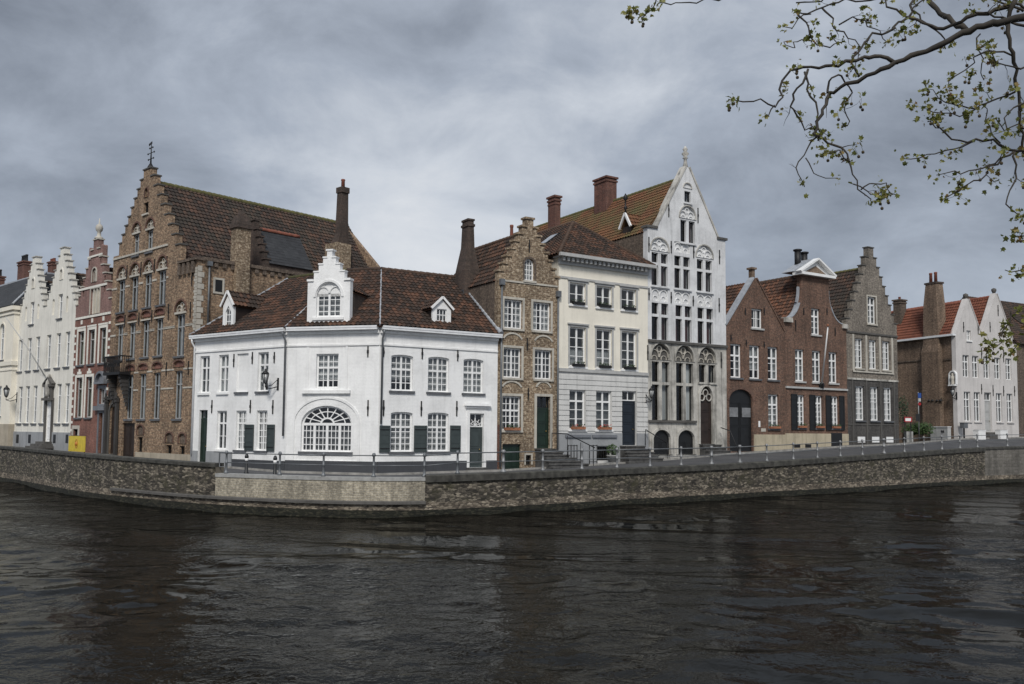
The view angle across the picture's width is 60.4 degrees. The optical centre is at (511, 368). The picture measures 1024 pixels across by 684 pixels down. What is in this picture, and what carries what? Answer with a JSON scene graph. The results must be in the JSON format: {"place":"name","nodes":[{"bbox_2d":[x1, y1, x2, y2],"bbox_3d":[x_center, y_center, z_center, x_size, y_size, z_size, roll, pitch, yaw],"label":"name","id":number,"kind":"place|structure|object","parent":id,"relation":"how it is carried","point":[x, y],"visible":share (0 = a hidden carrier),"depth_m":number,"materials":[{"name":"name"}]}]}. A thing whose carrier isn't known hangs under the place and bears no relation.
{"place":"outdoors","nodes":[
{"label":"outdoors","id":0,"kind":"place"},
{"bbox_2d":[0,482,1023,683],"bbox_3d":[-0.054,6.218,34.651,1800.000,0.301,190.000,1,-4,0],"label":"canal water","id":1,"kind":"structure","parent":0,"point":[919,585],"depth_m":20.35,"materials":[{"name":"black liquid"}]},
{"bbox_2d":[0,446,1023,517],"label":"quay wall","id":2,"kind":"structure","parent":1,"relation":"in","point":[189,485],"depth_m":44.68,"materials":[{"name":"stone"}]},
{"bbox_2d":[219,433,1023,476],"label":"quay railing","id":3,"kind":"object","parent":2,"relation":"on","point":[457,462],"visible":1,"depth_m":43.91,"materials":[{"name":"metal"}]},
{"bbox_2d":[0,0,1023,310],"label":"sky","id":4,"kind":"structure","parent":0,"point":[434,116],"materials":[{"name":"grey"}]},
{"bbox_2d":[224,438,1023,476],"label":"street","id":5,"kind":"structure","parent":0,"point":[786,455],"depth_m":58.37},
{"bbox_2d":[68,436,85,452],"bbox_3d":[-28.668,5.046,57.904,2.571,1.268,0.550,-3,-5,42],"label":"notice board","id":6,"kind":"object","parent":5,"relation":"on","point":[77,443],"visible":0.89,"depth_m":57.82,"materials":[{"name":"metal"}]},
{"bbox_2d":[71,437,1023,475],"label":"kerb","id":7,"kind":"structure","parent":5,"relation":"on","point":[377,474],"depth_m":49.32,"materials":[{"name":"stone"}]},
{"bbox_2d":[678,440,932,457],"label":"pavement","id":8,"kind":"structure","parent":0,"point":[828,446],"depth_m":64.58,"materials":[{"name":"grey stone"}]},
{"bbox_2d":[935,426,950,439],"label":"utility cabinet","id":9,"kind":"object","parent":8,"relation":"on","point":[943,431],"visible":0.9,"depth_m":78.05,"materials":[{"name":"grey metal"}]},
{"bbox_3d":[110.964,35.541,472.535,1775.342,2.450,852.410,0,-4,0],"label":"ground","id":10,"kind":"structure","parent":0,"visible":0},
{"bbox_2d":[0,254,54,445],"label":"classical house","id":11,"kind":"structure","parent":10,"relation":"on","point":[12,293],"depth_m":72.50,"materials":[{"name":"white paint"}]},
{"bbox_2d":[6,246,85,450],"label":"double gabled house","id":12,"kind":"structure","parent":10,"relation":"on","point":[44,372],"depth_m":67.80,"materials":[{"name":"white paint"}]},
{"bbox_2d":[70,218,112,453],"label":"gabled house","id":13,"kind":"structure","parent":10,"relation":"on","point":[92,339],"depth_m":62.62,"materials":[{"name":"red brick"}]},
{"bbox_2d":[73,374,83,418],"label":"window","id":14,"kind":"structure","parent":13,"relation":"in","point":[80,393],"depth_m":63.78,"materials":[{"name":"grey paint"}]},
{"bbox_2d":[75,328,85,366],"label":"window","id":15,"kind":"structure","parent":13,"relation":"in","point":[82,343],"depth_m":64.03,"materials":[{"name":"grey paint"}]},
{"bbox_2d":[83,374,93,418],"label":"window","id":16,"kind":"structure","parent":13,"relation":"in","point":[90,386],"depth_m":62.69,"materials":[{"name":"grey paint"}]},
{"bbox_2d":[86,326,96,365],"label":"window","id":17,"kind":"structure","parent":13,"relation":"in","point":[92,353],"depth_m":62.85,"materials":[{"name":"grey paint"}]},
{"bbox_2d":[96,411,103,453],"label":"door","id":18,"kind":"structure","parent":13,"relation":"in","point":[102,412],"depth_m":60.86,"materials":[{"name":"brown wood"}]},
{"bbox_2d":[97,324,107,364],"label":"window","id":19,"kind":"structure","parent":13,"relation":"in","point":[104,330],"depth_m":61.64,"materials":[{"name":"grey paint"}]},
{"bbox_2d":[102,142,379,460],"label":"merchant house","id":20,"kind":"structure","parent":10,"relation":"on","point":[185,259],"depth_m":57.49,"materials":[{"name":"brown brick"}]},
{"bbox_2d":[107,402,114,454],"bbox_3d":[-27.033,4.040,59.416,1.315,3.678,0.560,-3,-5,42],"label":"door","id":21,"kind":"structure","parent":20,"relation":"in","point":[113,411],"depth_m":59.79,"materials":[{"name":"brown wood"}]},
{"bbox_2d":[115,280,124,314],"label":"window","id":22,"kind":"structure","parent":20,"relation":"in","point":[122,287],"depth_m":60.06,"materials":[{"name":"grey paint"}]},
{"bbox_2d":[123,375,133,420],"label":"window","id":23,"kind":"structure","parent":20,"relation":"in","point":[130,398],"depth_m":58.37,"materials":[{"name":"grey paint"}]},
{"bbox_2d":[123,423,134,456],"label":"door","id":24,"kind":"structure","parent":20,"relation":"in","point":[129,428],"depth_m":58.08,"materials":[{"name":"brown wood"}]},
{"bbox_2d":[125,323,135,360],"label":"window","id":25,"kind":"structure","parent":20,"relation":"in","point":[132,348],"depth_m":58.63,"materials":[{"name":"grey paint"}]},
{"bbox_2d":[128,277,138,311],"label":"window","id":26,"kind":"structure","parent":20,"relation":"in","point":[134,308],"depth_m":58.77,"materials":[{"name":"grey paint"}]},
{"bbox_2d":[135,374,145,420],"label":"window","id":27,"kind":"structure","parent":20,"relation":"in","point":[143,387],"depth_m":57.17,"materials":[{"name":"grey paint"}]},
{"bbox_2d":[139,321,149,358],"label":"window","id":28,"kind":"structure","parent":20,"relation":"in","point":[146,333],"depth_m":57.33,"materials":[{"name":"grey paint"}]},
{"bbox_2d":[141,274,151,309],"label":"window","id":29,"kind":"structure","parent":20,"relation":"in","point":[148,282],"depth_m":57.58,"materials":[{"name":"grey paint"}]},
{"bbox_2d":[149,373,160,420],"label":"window","id":30,"kind":"structure","parent":20,"relation":"in","point":[156,416],"depth_m":55.89,"materials":[{"name":"grey paint"}]},
{"bbox_2d":[152,318,162,357],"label":"window","id":31,"kind":"structure","parent":20,"relation":"in","point":[159,343],"depth_m":56.08,"materials":[{"name":"grey paint"}]},
{"bbox_2d":[155,270,165,306],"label":"window","id":32,"kind":"structure","parent":20,"relation":"in","point":[162,276],"depth_m":56.29,"materials":[{"name":"grey paint"}]},
{"bbox_2d":[171,371,182,420],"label":"window","id":33,"kind":"structure","parent":20,"relation":"in","point":[179,373],"depth_m":54.04,"materials":[{"name":"grey paint"}]},
{"bbox_2d":[172,314,184,358],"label":"window","id":34,"kind":"structure","parent":20,"relation":"in","point":[181,328],"depth_m":54.29,"materials":[{"name":"grey paint"}]},
{"bbox_2d":[213,277,224,294],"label":"side window","id":35,"kind":"structure","parent":20,"relation":"in","point":[218,283],"depth_m":53.96,"materials":[{"name":"stone"}]},
{"bbox_2d":[189,218,503,472],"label":"corner house","id":36,"kind":"structure","parent":10,"relation":"on","point":[376,361],"depth_m":48.50,"materials":[{"name":"white paint"}]},
{"bbox_2d":[197,356,209,394],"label":"window","id":37,"kind":"structure","parent":36,"relation":"in","point":[205,367],"depth_m":52.25,"materials":[{"name":"white paint"}]},
{"bbox_2d":[200,419,206,461],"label":"door","id":38,"kind":"structure","parent":36,"relation":"in","point":[203,438],"depth_m":51.89,"materials":[{"name":"green paint"}]},
{"bbox_2d":[213,411,226,451],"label":"window","id":39,"kind":"structure","parent":36,"relation":"in","point":[222,416],"depth_m":51.04,"materials":[{"name":"white paint"}]},
{"bbox_2d":[215,355,228,394],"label":"window","id":40,"kind":"structure","parent":36,"relation":"in","point":[224,358],"depth_m":51.25,"materials":[{"name":"white paint"}]},
{"bbox_2d":[232,411,245,451],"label":"window","id":41,"kind":"structure","parent":36,"relation":"in","point":[241,421],"depth_m":49.99,"materials":[{"name":"white paint"}]},
{"bbox_2d":[237,353,248,391],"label":"blind window","id":42,"kind":"structure","parent":36,"relation":"in","point":[242,358],"depth_m":50.13,"materials":[{"name":"white paint"}]},
{"bbox_2d":[253,411,266,452],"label":"window","id":43,"kind":"structure","parent":36,"relation":"in","point":[262,414],"depth_m":48.94,"materials":[{"name":"white paint"}]},
{"bbox_2d":[254,352,268,393],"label":"window","id":44,"kind":"structure","parent":36,"relation":"in","point":[264,357],"depth_m":49.29,"materials":[{"name":"white paint"}]},
{"bbox_2d":[302,406,351,451],"bbox_3d":[-9.882,3.205,47.258,2.949,2.453,0.205,-1,-4,14],"label":"arched window","id":45,"kind":"structure","parent":36,"relation":"in","point":[320,437],"depth_m":47.24,"materials":[{"name":"white paint"}]},
{"bbox_2d":[317,354,338,387],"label":"window","id":46,"kind":"structure","parent":36,"relation":"in","point":[327,364],"depth_m":47.50,"materials":[{"name":"white paint"}]},
{"bbox_2d":[388,412,414,453],"bbox_3d":[-5.954,3.414,47.077,1.478,2.238,0.420,3,-5,-31],"label":"window","id":47,"kind":"structure","parent":36,"relation":"in","point":[400,435],"depth_m":47.18,"materials":[{"name":"white paint"}]},
{"bbox_2d":[389,355,414,392],"bbox_3d":[-5.952,0.272,47.281,1.481,2.052,0.420,3,-5,-31],"label":"window","id":48,"kind":"structure","parent":36,"relation":"in","point":[401,365],"depth_m":47.36,"materials":[{"name":"white paint"}]},
{"bbox_2d":[426,357,450,394],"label":"window","id":49,"kind":"structure","parent":36,"relation":"in","point":[437,366],"depth_m":48.53,"materials":[{"name":"white paint"}]},
{"bbox_2d":[426,413,450,453],"bbox_3d":[-4.098,3.510,48.211,1.478,2.238,0.420,3,-5,-31],"label":"window","id":50,"kind":"structure","parent":36,"relation":"in","point":[437,422],"depth_m":48.32,"materials":[{"name":"white paint"}]},
{"bbox_2d":[462,359,485,395],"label":"window","id":51,"kind":"structure","parent":36,"relation":"in","point":[472,372],"depth_m":49.67,"materials":[{"name":"white paint"}]},
{"bbox_2d":[466,410,487,469],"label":"door","id":52,"kind":"structure","parent":36,"relation":"in","point":[474,434],"depth_m":49.47,"materials":[{"name":"green wood"}]},
{"bbox_2d":[454,216,594,468],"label":"gabled house","id":53,"kind":"structure","parent":10,"relation":"on","point":[515,292],"depth_m":51.61,"materials":[{"name":"brown brick"}]},
{"bbox_2d":[502,444,519,468],"bbox_3d":[-0.112,5.051,50.654,1.258,1.467,0.080,3,-5,-32],"label":"door","id":54,"kind":"structure","parent":53,"relation":"in","point":[507,447],"depth_m":50.69,"materials":[{"name":"green paint"}]},
{"bbox_2d":[502,393,522,431],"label":"window","id":55,"kind":"structure","parent":53,"relation":"in","point":[516,410],"depth_m":50.89,"materials":[{"name":"white paint"}]},
{"bbox_2d":[502,345,523,379],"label":"window","id":56,"kind":"structure","parent":53,"relation":"in","point":[510,355],"depth_m":51.11,"materials":[{"name":"white paint"}]},
{"bbox_2d":[503,296,524,330],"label":"window","id":57,"kind":"structure","parent":53,"relation":"in","point":[517,304],"depth_m":51.28,"materials":[{"name":"white paint"}]},
{"bbox_2d":[523,257,536,282],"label":"window","id":58,"kind":"structure","parent":53,"relation":"in","point":[527,268],"depth_m":52.06,"materials":[{"name":"white paint"}]},
{"bbox_2d":[531,299,552,333],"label":"window","id":59,"kind":"structure","parent":53,"relation":"in","point":[545,306],"depth_m":52.31,"materials":[{"name":"white paint"}]},
{"bbox_2d":[532,347,553,381],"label":"window","id":60,"kind":"structure","parent":53,"relation":"in","point":[540,356],"depth_m":52.22,"materials":[{"name":"white paint"}]},
{"bbox_2d":[534,393,552,447],"bbox_3d":[1.791,3.066,51.878,1.283,3.204,0.270,3,-5,-32],"label":"door","id":61,"kind":"structure","parent":53,"relation":"in","point":[541,415],"depth_m":51.96,"materials":[{"name":"green paint"}]},
{"bbox_2d":[537,194,667,463],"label":"hipped house","id":62,"kind":"structure","parent":10,"relation":"on","point":[594,269],"depth_m":54.75,"materials":[{"name":"white paint"}]},
{"bbox_2d":[568,390,586,430],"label":"window","id":63,"kind":"structure","parent":62,"relation":"in","point":[576,407],"depth_m":53.45,"materials":[{"name":"white paint"}]},
{"bbox_2d":[567,278,588,307],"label":"window","id":64,"kind":"structure","parent":62,"relation":"in","point":[575,281],"depth_m":53.78,"materials":[{"name":"white paint"}]},
{"bbox_2d":[567,322,588,368],"bbox_3d":[3.943,-1.390,53.565,1.586,2.749,0.440,3,-5,-32],"label":"window","id":65,"kind":"structure","parent":62,"relation":"in","point":[575,354],"depth_m":53.62,"materials":[{"name":"white paint"}]},
{"bbox_2d":[594,281,614,309],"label":"window","id":66,"kind":"structure","parent":62,"relation":"in","point":[600,284],"depth_m":54.88,"materials":[{"name":"white paint"}]},
{"bbox_2d":[594,325,614,370],"bbox_3d":[5.665,-1.298,54.660,1.586,2.749,0.440,3,-5,-32],"label":"window","id":67,"kind":"structure","parent":62,"relation":"in","point":[601,356],"depth_m":54.72,"materials":[{"name":"white paint"}]},
{"bbox_2d":[595,391,613,431],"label":"window","id":68,"kind":"structure","parent":62,"relation":"in","point":[602,397],"depth_m":54.53,"materials":[{"name":"white paint"}]},
{"bbox_2d":[622,401,634,444],"bbox_3d":[7.293,3.402,55.436,1.164,2.796,0.145,3,-5,-32],"label":"door","id":69,"kind":"structure","parent":62,"relation":"in","point":[628,407],"depth_m":55.50,"materials":[{"name":"blue paint"}]},
{"bbox_2d":[619,284,639,312],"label":"window","id":70,"kind":"structure","parent":62,"relation":"in","point":[625,287],"depth_m":55.96,"materials":[{"name":"white paint"}]},
{"bbox_2d":[619,327,639,371],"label":"window","id":71,"kind":"structure","parent":62,"relation":"in","point":[627,339],"depth_m":55.84,"materials":[{"name":"white paint"}]},
{"bbox_2d":[535,146,737,458],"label":"gothic house","id":72,"kind":"structure","parent":10,"relation":"on","point":[668,229],"depth_m":58.96,"materials":[{"name":"paint"}]},
{"bbox_2d":[650,253,669,288],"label":"window","id":73,"kind":"structure","parent":72,"relation":"in","point":[661,264],"depth_m":57.51,"materials":[{"name":"paint"}]},
{"bbox_2d":[652,303,668,340],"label":"window","id":74,"kind":"structure","parent":72,"relation":"in","point":[661,315],"depth_m":57.41,"materials":[{"name":"paint"}]},
{"bbox_2d":[652,362,668,419],"bbox_3d":[9.542,1.486,56.990,1.731,3.909,0.480,3,-5,-32],"label":"window","id":75,"kind":"structure","parent":72,"relation":"in","point":[662,409],"depth_m":57.06,"materials":[{"name":"paint"}]},
{"bbox_2d":[651,427,672,454],"bbox_3d":[9.610,4.642,56.757,1.784,1.750,0.270,3,-5,-32],"label":"door","id":76,"kind":"structure","parent":72,"relation":"in","point":[656,443],"depth_m":56.84,"materials":[{"name":"paint"}]},
{"bbox_2d":[673,256,691,291],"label":"window","id":77,"kind":"structure","parent":72,"relation":"in","point":[682,267],"depth_m":58.57,"materials":[{"name":"paint"}]},
{"bbox_2d":[676,306,692,342],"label":"window","id":78,"kind":"structure","parent":72,"relation":"in","point":[684,320],"depth_m":58.42,"materials":[{"name":"paint"}]},
{"bbox_2d":[676,363,692,420],"bbox_3d":[11.315,1.581,58.119,1.731,3.909,0.480,3,-5,-32],"label":"window","id":79,"kind":"structure","parent":72,"relation":"in","point":[684,384],"depth_m":58.16,"materials":[{"name":"paint"}]},
{"bbox_2d":[676,428,696,454],"bbox_3d":[11.397,4.737,57.888,1.784,1.750,0.270,3,-5,-32],"label":"door","id":80,"kind":"structure","parent":72,"relation":"in","point":[684,438],"depth_m":58.02,"materials":[{"name":"paint"}]},
{"bbox_2d":[679,220,696,245],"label":"window","id":81,"kind":"structure","parent":72,"relation":"in","point":[688,227],"depth_m":59.00,"materials":[{"name":"paint"}]},
{"bbox_2d":[696,260,713,293],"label":"window","id":82,"kind":"structure","parent":72,"relation":"in","point":[704,270],"depth_m":59.61,"materials":[{"name":"paint"}]},
{"bbox_2d":[698,308,712,343],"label":"window","id":83,"kind":"structure","parent":72,"relation":"in","point":[705,320],"depth_m":59.42,"materials":[{"name":"paint"}]},
{"bbox_2d":[698,384,714,443],"bbox_3d":[12.976,3.007,59.006,1.483,4.029,0.270,3,-5,-32],"label":"door","id":84,"kind":"structure","parent":72,"relation":"in","point":[704,407],"depth_m":59.09,"materials":[{"name":"brown wood"}]},
{"bbox_2d":[725,267,785,452],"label":"gabled house","id":85,"kind":"structure","parent":10,"relation":"on","point":[755,329],"depth_m":61.84,"materials":[{"name":"brown brick"}]},
{"bbox_2d":[730,344,743,379],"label":"window","id":86,"kind":"structure","parent":85,"relation":"in","point":[736,347],"depth_m":61.06,"materials":[{"name":"white paint"}]},
{"bbox_2d":[729,390,750,450],"bbox_3d":[15.730,3.554,60.799,2.258,4.266,0.145,3,-5,-32],"label":"door","id":87,"kind":"structure","parent":85,"relation":"in","point":[740,427],"depth_m":60.86,"materials":[{"name":"paint"}]},
{"bbox_2d":[749,345,761,380],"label":"window","id":88,"kind":"structure","parent":85,"relation":"in","point":[752,349],"depth_m":61.96,"materials":[{"name":"white paint"}]},
{"bbox_2d":[751,309,764,330],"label":"window","id":89,"kind":"structure","parent":85,"relation":"in","point":[755,313],"depth_m":62.30,"materials":[{"name":"white paint"}]},
{"bbox_2d":[767,347,779,381],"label":"window","id":90,"kind":"structure","parent":85,"relation":"in","point":[773,357],"depth_m":63.05,"materials":[{"name":"white paint"}]},
{"bbox_2d":[768,394,780,429],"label":"window","id":91,"kind":"structure","parent":85,"relation":"in","point":[772,399],"depth_m":62.72,"materials":[{"name":"white paint"}]},
{"bbox_2d":[760,249,848,448],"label":"bell gabled house","id":92,"kind":"structure","parent":10,"relation":"on","point":[799,299],"depth_m":65.44,"materials":[{"name":"brown brick"}]},
{"bbox_2d":[795,349,806,382],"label":"window","id":93,"kind":"structure","parent":92,"relation":"in","point":[798,361],"depth_m":64.49,"materials":[{"name":"white paint"}]},
{"bbox_2d":[797,395,806,429],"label":"window","id":94,"kind":"structure","parent":92,"relation":"in","point":[799,402],"depth_m":64.24,"materials":[{"name":"white paint"}]},
{"bbox_2d":[811,308,821,336],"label":"window","id":95,"kind":"structure","parent":92,"relation":"in","point":[813,311],"depth_m":65.66,"materials":[{"name":"white paint"}]},
{"bbox_2d":[812,351,820,383],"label":"window","id":96,"kind":"structure","parent":92,"relation":"in","point":[816,379],"depth_m":65.47,"materials":[{"name":"white paint"}]},
{"bbox_2d":[828,352,839,384],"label":"window","id":97,"kind":"structure","parent":92,"relation":"in","point":[832,358],"depth_m":66.53,"materials":[{"name":"white paint"}]},
{"bbox_2d":[832,396,840,429],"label":"window","id":98,"kind":"structure","parent":92,"relation":"in","point":[834,399],"depth_m":66.31,"materials":[{"name":"white paint"}]},
{"bbox_2d":[829,246,907,444],"bbox_3d":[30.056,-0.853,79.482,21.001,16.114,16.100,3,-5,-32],"label":"gabled house","id":99,"kind":"structure","parent":10,"relation":"on","point":[861,306],"depth_m":69.12,"materials":[{"name":"grey brick"}]},
{"bbox_2d":[855,338,864,369],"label":"window","id":100,"kind":"structure","parent":99,"relation":"in","point":[858,367],"depth_m":68.20,"materials":[{"name":"white paint"}]},
{"bbox_2d":[855,386,866,421],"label":"window","id":101,"kind":"structure","parent":99,"relation":"in","point":[859,392],"depth_m":67.96,"materials":[{"name":"white paint"}]},
{"bbox_2d":[866,295,877,325],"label":"window","id":102,"kind":"structure","parent":99,"relation":"in","point":[870,315],"depth_m":69.33,"materials":[{"name":"white paint"}]},
{"bbox_2d":[869,340,878,370],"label":"window","id":103,"kind":"structure","parent":99,"relation":"in","point":[871,351],"depth_m":69.12,"materials":[{"name":"white paint"}]},
{"bbox_2d":[870,387,880,421],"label":"window","id":104,"kind":"structure","parent":99,"relation":"in","point":[873,390],"depth_m":68.93,"materials":[{"name":"white paint"}]},
{"bbox_2d":[882,341,891,371],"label":"window","id":105,"kind":"structure","parent":99,"relation":"in","point":[885,367],"depth_m":69.99,"materials":[{"name":"white paint"}]},
{"bbox_2d":[884,388,893,422],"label":"window","id":106,"kind":"structure","parent":99,"relation":"in","point":[887,408],"depth_m":69.81,"materials":[{"name":"white paint"}]},
{"bbox_2d":[898,395,908,441],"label":"climbing shrub","id":107,"kind":"object","parent":10,"relation":"on","point":[903,408],"visible":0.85,"depth_m":76.83,"materials":[{"name":"green plant"}]},
{"bbox_2d":[901,422,935,440],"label":"hedge","id":108,"kind":"object","parent":10,"relation":"on","point":[925,427],"visible":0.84,"depth_m":76.36,"materials":[{"name":"green plant"}]},
{"bbox_2d":[891,272,1018,442],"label":"twin gabled house","id":109,"kind":"structure","parent":10,"relation":"on","point":[939,339],"depth_m":80.56,"materials":[{"name":"white paint"}]},
{"bbox_2d":[984,400,990,431],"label":"door","id":110,"kind":"structure","parent":109,"relation":"in","point":[987,403],"depth_m":80.37,"materials":[{"name":"grey paint"}]},
{"bbox_2d":[961,296,1023,436],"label":"stone house","id":111,"kind":"structure","parent":10,"relation":"on","point":[1008,307],"depth_m":83.31,"materials":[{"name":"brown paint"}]},
{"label":"near bank","id":112,"kind":"structure","parent":0,"visible":0},
{"bbox_2d":[621,0,1023,363],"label":"plane tree","id":113,"kind":"object","parent":112,"relation":"on","point":[1009,6],"visible":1,"depth_m":8.51,"materials":[{"name":"green plant"}]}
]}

